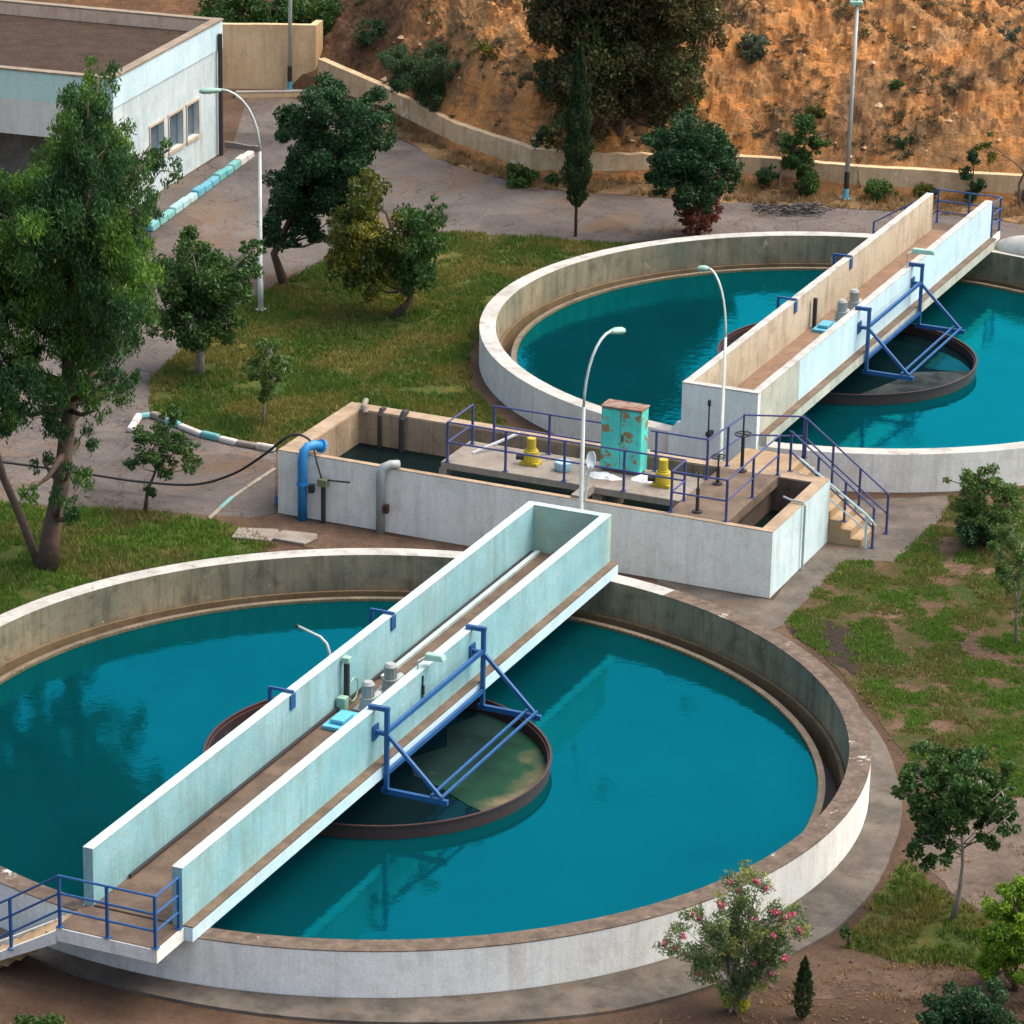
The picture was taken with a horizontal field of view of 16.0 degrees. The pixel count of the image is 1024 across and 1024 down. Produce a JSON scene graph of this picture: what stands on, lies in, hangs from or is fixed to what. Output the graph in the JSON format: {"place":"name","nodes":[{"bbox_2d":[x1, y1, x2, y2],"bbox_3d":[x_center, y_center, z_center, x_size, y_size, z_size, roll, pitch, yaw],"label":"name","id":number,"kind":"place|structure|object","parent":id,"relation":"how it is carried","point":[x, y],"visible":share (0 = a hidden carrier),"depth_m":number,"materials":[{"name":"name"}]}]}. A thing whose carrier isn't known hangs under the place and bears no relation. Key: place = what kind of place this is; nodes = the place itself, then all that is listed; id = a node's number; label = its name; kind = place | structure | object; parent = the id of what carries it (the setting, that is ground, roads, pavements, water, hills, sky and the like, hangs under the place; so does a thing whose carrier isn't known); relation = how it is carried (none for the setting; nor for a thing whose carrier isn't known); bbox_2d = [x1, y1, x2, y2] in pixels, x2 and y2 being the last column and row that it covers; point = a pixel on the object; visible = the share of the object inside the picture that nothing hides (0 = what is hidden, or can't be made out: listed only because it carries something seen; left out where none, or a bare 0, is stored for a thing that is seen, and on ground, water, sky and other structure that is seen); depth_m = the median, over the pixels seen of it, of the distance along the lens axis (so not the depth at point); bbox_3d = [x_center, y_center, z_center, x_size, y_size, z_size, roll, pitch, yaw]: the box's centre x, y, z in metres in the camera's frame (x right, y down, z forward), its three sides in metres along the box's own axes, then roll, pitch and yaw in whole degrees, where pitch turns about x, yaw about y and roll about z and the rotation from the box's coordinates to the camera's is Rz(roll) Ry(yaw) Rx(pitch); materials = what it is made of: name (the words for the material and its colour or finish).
{"place":"outdoors","nodes":[
{"label":"outdoors","id":0,"kind":"place"},
{"bbox_2d":[0,499,275,614],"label":"lawn","id":1,"kind":"structure","parent":0,"point":[31,593],"depth_m":85.35,"materials":[{"name":"plant"}]},
{"bbox_2d":[0,357,37,564],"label":"leaning tree","id":2,"kind":"object","parent":1,"relation":"on","point":[22,522],"visible":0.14,"depth_m":84.34,"materials":[{"name":"brown plant"}]},
{"bbox_2d":[0,54,182,571],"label":"eucalyptus tree","id":3,"kind":"object","parent":1,"relation":"on","point":[75,222],"visible":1,"depth_m":80.89,"materials":[{"name":"green plant"}]},
{"bbox_2d":[122,403,203,511],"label":"young tree","id":4,"kind":"object","parent":1,"relation":"on","point":[164,441],"visible":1,"depth_m":87.19,"materials":[{"name":"green plant"}]},
{"bbox_2d":[231,527,279,541],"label":"paving slab","id":5,"kind":"object","parent":1,"relation":"on","point":[269,533],"depth_m":86.43,"materials":[{"name":"concrete"}]},
{"bbox_2d":[148,227,635,450],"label":"island lawn","id":6,"kind":"structure","parent":0,"point":[426,389],"depth_m":99.19,"materials":[{"name":"plant"}]},
{"bbox_2d":[141,224,266,375],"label":"broadleaf tree","id":7,"kind":"object","parent":6,"relation":"on","point":[205,294],"visible":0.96,"depth_m":96.64,"materials":[{"name":"green plant"}]},
{"bbox_2d":[199,88,265,311],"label":"street lamp","id":8,"kind":"object","parent":6,"relation":"on","point":[260,261],"visible":1,"depth_m":102.15,"materials":[{"name":"white metal"}]},
{"bbox_2d":[241,336,293,425],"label":"young tree","id":9,"kind":"object","parent":6,"relation":"on","point":[275,375],"visible":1,"depth_m":93.32,"materials":[{"name":"green plant"}]},
{"bbox_2d":[256,71,398,284],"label":"dense tree","id":10,"kind":"object","parent":6,"relation":"on","point":[323,162],"visible":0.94,"depth_m":103.79,"materials":[{"name":"green plant"}]},
{"bbox_2d":[323,166,447,318],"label":"olive tree","id":11,"kind":"object","parent":6,"relation":"on","point":[407,255],"visible":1,"depth_m":101.69,"materials":[{"name":"green plant"}]},
{"bbox_2d":[0,714,901,1023],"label":"apron pavement","id":12,"kind":"structure","parent":0,"point":[860,870],"depth_m":65.13,"materials":[{"name":"concrete"}]},
{"bbox_2d":[250,514,673,589],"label":"concrete pavement","id":13,"kind":"structure","parent":0,"point":[330,536],"depth_m":86.52,"materials":[{"name":"beige concrete"}]},
{"bbox_2d":[273,530,317,544],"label":"paving slab","id":14,"kind":"object","parent":13,"relation":"on","point":[298,538],"depth_m":86.25,"materials":[{"name":"concrete"}]},
{"bbox_2d":[313,449,349,523],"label":"valve stand","id":15,"kind":"object","parent":13,"relation":"on","point":[323,483],"visible":1,"depth_m":87.03,"materials":[{"name":"metal"}]},
{"bbox_2d":[579,327,625,508],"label":"street lamp","id":16,"kind":"object","parent":13,"relation":"on","point":[618,330],"visible":0.73,"depth_m":82.80,"materials":[{"name":"white metal"}]},
{"bbox_2d":[0,97,1023,517],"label":"road","id":17,"kind":"structure","parent":0,"point":[222,215],"depth_m":112.13,"materials":[{"name":"grey asphalt"}]},
{"bbox_2d":[145,150,254,231],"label":"painted kerb","id":18,"kind":"structure","parent":17,"relation":"on","point":[203,188],"depth_m":114.75,"materials":[{"name":"teal paint"}]},
{"bbox_2d":[127,411,275,451],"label":"lawn kerb","id":19,"kind":"structure","parent":17,"relation":"on","point":[136,419],"depth_m":92.99,"materials":[{"name":"concrete"}]},
{"bbox_2d":[208,468,275,518],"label":"path kerb","id":20,"kind":"structure","parent":17,"relation":"on","point":[221,506],"depth_m":89.22,"materials":[{"name":"concrete"}]},
{"bbox_2d":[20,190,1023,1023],"bbox_3d":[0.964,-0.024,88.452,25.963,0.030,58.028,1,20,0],"label":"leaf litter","id":21,"kind":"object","parent":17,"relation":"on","point":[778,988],"visible":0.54,"depth_m":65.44,"materials":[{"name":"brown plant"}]},
{"bbox_2d":[559,43,595,236],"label":"cypress","id":22,"kind":"object","parent":17,"relation":"on","point":[579,95],"visible":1,"depth_m":109.98,"materials":[{"name":"green plant"}]},
{"bbox_2d":[751,200,836,216],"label":"branch pile","id":23,"kind":"object","parent":17,"relation":"on","point":[796,208],"visible":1,"depth_m":114.08,"materials":[{"name":"wood"}]},
{"bbox_2d":[0,89,1023,1023],"bbox_3d":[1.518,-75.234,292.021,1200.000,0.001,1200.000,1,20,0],"label":"ground","id":24,"kind":"structure","parent":0,"point":[30,987],"depth_m":65.06,"materials":[{"name":"soil"}]},
{"bbox_2d":[12,1013,65,1023],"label":"weed","id":25,"kind":"object","parent":24,"relation":"on","point":[52,1018],"visible":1,"depth_m":62.88,"materials":[{"name":"green plant"}]},
{"bbox_2d":[0,874,183,967],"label":"access staircase","id":26,"kind":"structure","parent":24,"relation":"on","point":[107,930],"depth_m":64.31,"materials":[{"name":"white paint"}]},
{"bbox_2d":[0,0,223,207],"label":"flat roof building","id":27,"kind":"structure","parent":24,"relation":"on","point":[171,65],"depth_m":115.84,"materials":[{"name":"paint"}]},
{"bbox_2d":[148,117,165,161],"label":"window","id":28,"kind":"structure","parent":27,"relation":"in","point":[153,129],"depth_m":114.62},
{"bbox_2d":[168,106,184,155],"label":"window","id":29,"kind":"structure","parent":27,"relation":"in","point":[172,118],"depth_m":116.07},
{"bbox_2d":[186,97,200,144],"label":"window","id":30,"kind":"structure","parent":27,"relation":"in","point":[189,107],"depth_m":117.34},
{"bbox_2d":[235,89,306,97],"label":"side kerb","id":31,"kind":"structure","parent":24,"relation":"on","point":[264,93],"depth_m":126.99,"materials":[{"name":"concrete"}]},
{"bbox_2d":[222,20,322,88],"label":"boundary wall","id":32,"kind":"structure","parent":24,"relation":"on","point":[254,55],"depth_m":127.73,"materials":[{"name":"beige concrete"}]},
{"bbox_2d":[284,0,293,89],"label":"street lamp","id":33,"kind":"object","parent":24,"relation":"on","point":[289,76],"visible":1,"depth_m":127.38,"materials":[{"name":"grey metal"}]},
{"bbox_2d":[0,548,871,997],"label":"round tank","id":34,"kind":"object","parent":24,"relation":"on","point":[808,696],"visible":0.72,"depth_m":74.34,"materials":[{"name":"white paint"}]},
{"bbox_2d":[83,501,617,941],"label":"tank bridge","id":35,"kind":"structure","parent":34,"relation":"on","point":[222,827],"depth_m":71.53,"materials":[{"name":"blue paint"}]},
{"bbox_2d":[322,709,357,731],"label":"drive plate","id":36,"kind":"object","parent":35,"relation":"on","point":[338,720],"visible":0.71,"depth_m":72.72,"materials":[{"name":"blue metal"}]},
{"bbox_2d":[336,655,358,710],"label":"control post","id":37,"kind":"object","parent":35,"relation":"on","point":[343,701],"visible":1,"depth_m":73.50,"materials":[{"name":"metal"}]},
{"bbox_2d":[353,680,381,711],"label":"gear motor","id":38,"kind":"object","parent":35,"relation":"on","point":[369,694],"visible":0.75,"depth_m":73.44,"materials":[{"name":"grey metal"}]},
{"bbox_2d":[375,662,403,693],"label":"gear motor","id":39,"kind":"object","parent":35,"relation":"on","point":[390,677],"visible":0.71,"depth_m":74.34,"materials":[{"name":"grey metal"}]},
{"bbox_2d":[417,652,446,697],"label":"floodlight","id":40,"kind":"object","parent":35,"relation":"attached to","point":[433,656],"visible":0.94,"depth_m":72.80,"materials":[{"name":"grey metal"}]},
{"bbox_2d":[0,601,817,939],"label":"water","id":41,"kind":"structure","parent":34,"relation":"in","point":[672,773],"depth_m":73.61,"materials":[{"name":"teal liquid"}]},
{"bbox_2d":[203,696,551,839],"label":"baffle ring","id":42,"kind":"object","parent":41,"relation":"in","point":[511,775],"visible":0.59,"depth_m":73.84,"materials":[{"name":"red metal"}]},
{"bbox_2d":[333,708,545,824],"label":"ring water","id":43,"kind":"structure","parent":42,"relation":"in","point":[373,805],"depth_m":72.25,"materials":[{"name":"teal liquid"}]},
{"bbox_2d":[7,951,1023,1023],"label":"dry weeds","id":44,"kind":"object","parent":24,"relation":"on","point":[850,969],"visible":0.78,"depth_m":65.58,"materials":[{"name":"plant"}]},
{"bbox_2d":[278,402,829,598],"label":"concrete basin","id":45,"kind":"object","parent":24,"relation":"on","point":[721,541],"visible":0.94,"depth_m":85.99,"materials":[{"name":"white paint"}]},
{"bbox_2d":[296,439,326,521],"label":"blue pipe","id":46,"kind":"object","parent":45,"relation":"attached to","point":[319,445],"visible":1,"depth_m":87.15,"materials":[{"name":"metal"}]},
{"bbox_2d":[3,433,311,485],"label":"black hose","id":47,"kind":"object","parent":46,"relation":"attached to","point":[210,481],"visible":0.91,"depth_m":88.81,"materials":[{"name":"rubber"}]},
{"bbox_2d":[376,460,400,533],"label":"grey pipe","id":48,"kind":"object","parent":45,"relation":"attached to","point":[382,508],"visible":1,"depth_m":86.45,"materials":[{"name":"metal"}]},
{"bbox_2d":[516,437,542,466],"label":"yellow pump","id":49,"kind":"object","parent":45,"relation":"on","point":[531,449],"visible":0.99,"depth_m":86.62,"materials":[{"name":"paint"}]},
{"bbox_2d":[339,443,779,527],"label":"basin water","id":50,"kind":"structure","parent":45,"relation":"in","point":[419,461],"depth_m":89.12,"materials":[{"name":"liquid"}]},
{"bbox_2d":[600,399,649,475],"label":"electrical cabinet","id":51,"kind":"object","parent":45,"relation":"on","point":[624,425],"visible":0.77,"depth_m":86.01,"materials":[{"name":"metal"}]},
{"bbox_2d":[647,458,673,488],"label":"yellow pump","id":52,"kind":"object","parent":45,"relation":"on","point":[662,470],"visible":0.97,"depth_m":85.37,"materials":[{"name":"paint"}]},
{"bbox_2d":[696,265,726,460],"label":"street lamp","id":53,"kind":"object","parent":45,"relation":"on","point":[702,268],"visible":0.73,"depth_m":87.94,"materials":[{"name":"white metal"}]},
{"bbox_2d":[734,414,751,472],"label":"hand valve","id":54,"kind":"object","parent":45,"relation":"on","point":[743,437],"visible":0.96,"depth_m":86.34,"materials":[{"name":"metal"}]},
{"bbox_2d":[318,57,1023,193],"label":"retaining wall","id":55,"kind":"structure","parent":24,"relation":"on","point":[357,84],"depth_m":117.36,"materials":[{"name":"beige concrete"}]},
{"bbox_2d":[640,102,744,235],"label":"broadleaf tree","id":56,"kind":"object","parent":24,"relation":"on","point":[691,160],"visible":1,"depth_m":109.85,"materials":[{"name":"green plant"}]},
{"bbox_2d":[376,110,1023,225],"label":"dry verge","id":57,"kind":"structure","parent":24,"relation":"on","point":[436,153],"depth_m":116.32,"materials":[{"name":"plant"}]},
{"bbox_2d":[504,161,540,188],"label":"roadside shrub","id":58,"kind":"object","parent":57,"relation":"on","point":[521,176],"visible":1,"depth_m":116.40,"materials":[{"name":"green plant"}]},
{"bbox_2d":[755,164,779,187],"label":"roadside shrub","id":59,"kind":"object","parent":57,"relation":"on","point":[765,176],"visible":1,"depth_m":116.67,"materials":[{"name":"green plant"}]},
{"bbox_2d":[775,112,832,195],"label":"broadleaf tree","id":60,"kind":"object","parent":57,"relation":"on","point":[805,172],"visible":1,"depth_m":115.27,"materials":[{"name":"green plant"}]},
{"bbox_2d":[840,0,862,200],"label":"street lamp","id":61,"kind":"object","parent":57,"relation":"on","point":[857,3],"visible":1,"depth_m":114.76,"materials":[{"name":"grey metal"}]},
{"bbox_2d":[863,178,898,202],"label":"roadside shrub","id":62,"kind":"object","parent":57,"relation":"on","point":[873,187],"visible":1,"depth_m":115.48,"materials":[{"name":"green plant"}]},
{"bbox_2d":[958,148,986,203],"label":"sapling","id":63,"kind":"object","parent":57,"relation":"on","point":[978,185],"visible":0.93,"depth_m":115.25,"materials":[{"name":"green plant"}]},
{"bbox_2d":[972,132,1023,208],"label":"bare tree","id":64,"kind":"object","parent":57,"relation":"on","point":[991,154],"visible":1,"depth_m":114.59,"materials":[{"name":"green plant"}]},
{"bbox_2d":[652,859,813,1012],"bbox_3d":[3.881,7.568,64.159,2.828,2.906,1.663,1,20,0],"label":"flowering shrub","id":65,"kind":"object","parent":24,"relation":"on","point":[735,994],"visible":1,"depth_m":63.94,"materials":[{"name":"green plant"}]},
{"bbox_2d":[479,231,1023,492],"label":"round tank","id":66,"kind":"object","parent":24,"relation":"on","point":[514,313],"visible":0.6,"depth_m":102.48,"materials":[{"name":"white paint"}]},
{"bbox_2d":[517,270,1023,448],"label":"water","id":67,"kind":"structure","parent":66,"relation":"in","point":[659,351],"depth_m":100.20,"materials":[{"name":"teal liquid"}]},
{"bbox_2d":[717,322,977,404],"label":"baffle ring","id":68,"kind":"object","parent":67,"relation":"in","point":[922,386],"visible":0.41,"depth_m":97.79,"materials":[{"name":"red metal"}]},
{"bbox_2d":[829,332,972,393],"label":"ring water","id":69,"kind":"structure","parent":68,"relation":"in","point":[905,349],"depth_m":99.70,"materials":[{"name":"teal liquid"}]},
{"bbox_2d":[668,193,995,461],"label":"tank bridge","id":70,"kind":"structure","parent":66,"relation":"on","point":[783,359],"depth_m":96.65,"materials":[{"name":"grey paint"}]},
{"bbox_2d":[995,235,1023,255],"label":"white mound","id":71,"kind":"object","parent":66,"relation":"on","point":[1013,245],"visible":1,"depth_m":106.82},
{"bbox_2d":[790,955,815,1019],"bbox_3d":[5.136,8.384,64.193,0.455,1.286,0.417,1,20,0],"label":"cypress","id":72,"kind":"object","parent":24,"relation":"on","point":[804,988],"visible":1,"depth_m":64.14,"materials":[{"name":"green plant"}]},
{"bbox_2d":[769,640,1005,1023],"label":"rubble","id":73,"kind":"object","parent":24,"relation":"on","point":[851,960],"visible":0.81,"depth_m":66.31,"materials":[{"name":"brown stone"}]},
{"bbox_2d":[819,842,1023,995],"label":"dry weeds","id":74,"kind":"object","parent":24,"relation":"on","point":[930,968],"visible":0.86,"depth_m":68.69,"materials":[{"name":"plant"}]},
{"bbox_2d":[872,189,1001,241],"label":"concrete staircase","id":75,"kind":"structure","parent":24,"relation":"on","point":[942,226],"depth_m":108.24,"materials":[{"name":"white paint"}]},
{"bbox_2d":[915,976,1023,1023],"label":"shrub","id":76,"kind":"object","parent":24,"relation":"on","point":[971,1005],"visible":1,"depth_m":63.06,"materials":[{"name":"green plant"}]},
{"bbox_2d":[25,0,1023,203],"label":"hillside","id":77,"kind":"structure","parent":0,"point":[740,92],"depth_m":118.66,"materials":[{"name":"brown soil"}]},
{"bbox_2d":[194,0,273,22],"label":"hedge bush","id":78,"kind":"object","parent":77,"relation":"on","point":[225,9],"visible":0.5,"depth_m":129.13,"materials":[{"name":"green plant"}]},
{"bbox_2d":[235,0,310,23],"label":"hedge bush","id":79,"kind":"object","parent":77,"relation":"on","point":[261,15],"visible":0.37,"depth_m":128.61,"materials":[{"name":"green plant"}]},
{"bbox_2d":[269,0,339,33],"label":"hedge bush","id":80,"kind":"object","parent":77,"relation":"on","point":[304,9],"visible":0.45,"depth_m":128.94,"materials":[{"name":"green plant"}]},
{"bbox_2d":[304,0,342,34],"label":"hedge bush","id":81,"kind":"object","parent":77,"relation":"on","point":[334,10],"visible":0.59,"depth_m":129.12,"materials":[{"name":"green plant"}]},
{"bbox_2d":[351,17,387,49],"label":"hillside shrub","id":82,"kind":"object","parent":77,"relation":"on","point":[377,27],"visible":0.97,"depth_m":126.66,"materials":[{"name":"green plant"}]},
{"bbox_2d":[377,38,462,111],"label":"hillside bush","id":83,"kind":"object","parent":77,"relation":"on","point":[418,75],"visible":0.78,"depth_m":121.54,"materials":[{"name":"green plant"}]},
{"bbox_2d":[467,40,498,62],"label":"hillside shrub","id":84,"kind":"object","parent":77,"relation":"on","point":[484,47],"visible":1,"depth_m":120.03,"materials":[{"name":"green plant"}]},
{"bbox_2d":[521,0,729,156],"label":"tree","id":85,"kind":"object","parent":77,"relation":"on","point":[622,63],"visible":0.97,"depth_m":115.57,"materials":[{"name":"green plant"}]},
{"bbox_2d":[348,0,1023,161],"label":"dry scrub","id":86,"kind":"object","parent":77,"relation":"on","point":[804,49],"visible":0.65,"depth_m":118.95,"materials":[{"name":"plant"}]},
{"bbox_2d":[377,0,1001,157],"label":"hill rocks","id":87,"kind":"object","parent":77,"relation":"on","point":[401,37],"visible":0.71,"depth_m":117.87,"materials":[{"name":"stone"}]},
{"bbox_2d":[735,31,771,64],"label":"hillside shrub","id":88,"kind":"object","parent":77,"relation":"on","point":[751,40],"visible":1,"depth_m":119.02,"materials":[{"name":"green plant"}]},
{"bbox_2d":[654,495,948,628],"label":"concrete walkway","id":89,"kind":"structure","parent":0,"point":[910,519],"depth_m":85.95,"materials":[{"name":"concrete"}]},
{"bbox_2d":[729,417,889,548],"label":"concrete staircase","id":90,"kind":"structure","parent":89,"relation":"on","point":[849,525],"depth_m":87.04,"materials":[{"name":"beige concrete"}]},
{"bbox_2d":[784,487,1023,800],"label":"lawn","id":91,"kind":"structure","parent":0,"point":[905,640],"depth_m":81.46,"materials":[{"name":"plant"}]},
{"bbox_2d":[788,620,901,674],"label":"dark soil patch","id":92,"kind":"object","parent":91,"relation":"on","point":[835,637],"visible":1,"depth_m":80.64,"materials":[{"name":"soil"}]},
{"bbox_2d":[942,463,1023,547],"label":"bush","id":93,"kind":"object","parent":91,"relation":"on","point":[975,519],"visible":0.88,"depth_m":86.08,"materials":[{"name":"green plant"}]},
{"bbox_2d":[987,514,1023,642],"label":"young tree","id":94,"kind":"object","parent":91,"relation":"on","point":[1002,574],"visible":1,"depth_m":80.12,"materials":[{"name":"green plant"}]},
{"bbox_2d":[811,969,1023,1002],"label":"path","id":95,"kind":"structure","parent":0,"point":[904,979],"depth_m":65.72,"materials":[{"name":"brown soil"}]},
{"bbox_2d":[973,874,1023,991],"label":"bright bush","id":96,"kind":"object","parent":95,"relation":"on","point":[1002,940],"visible":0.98,"depth_m":64.94,"materials":[{"name":"green plant"}]},
{"bbox_2d":[840,858,994,969],"bbox_3d":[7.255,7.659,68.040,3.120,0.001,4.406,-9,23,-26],"label":"corner lawn","id":97,"kind":"structure","parent":0,"point":[928,937],"depth_m":67.74,"materials":[{"name":"plant"}]},
{"bbox_2d":[890,736,1022,920],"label":"broadleaf tree","id":98,"kind":"object","parent":97,"relation":"on","point":[956,789],"visible":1,"depth_m":67.20,"materials":[{"name":"green plant"}]},
{"bbox_2d":[915,798,1023,909],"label":"side path","id":99,"kind":"structure","parent":0,"point":[987,870],"depth_m":70.47,"materials":[{"name":"grey concrete"}]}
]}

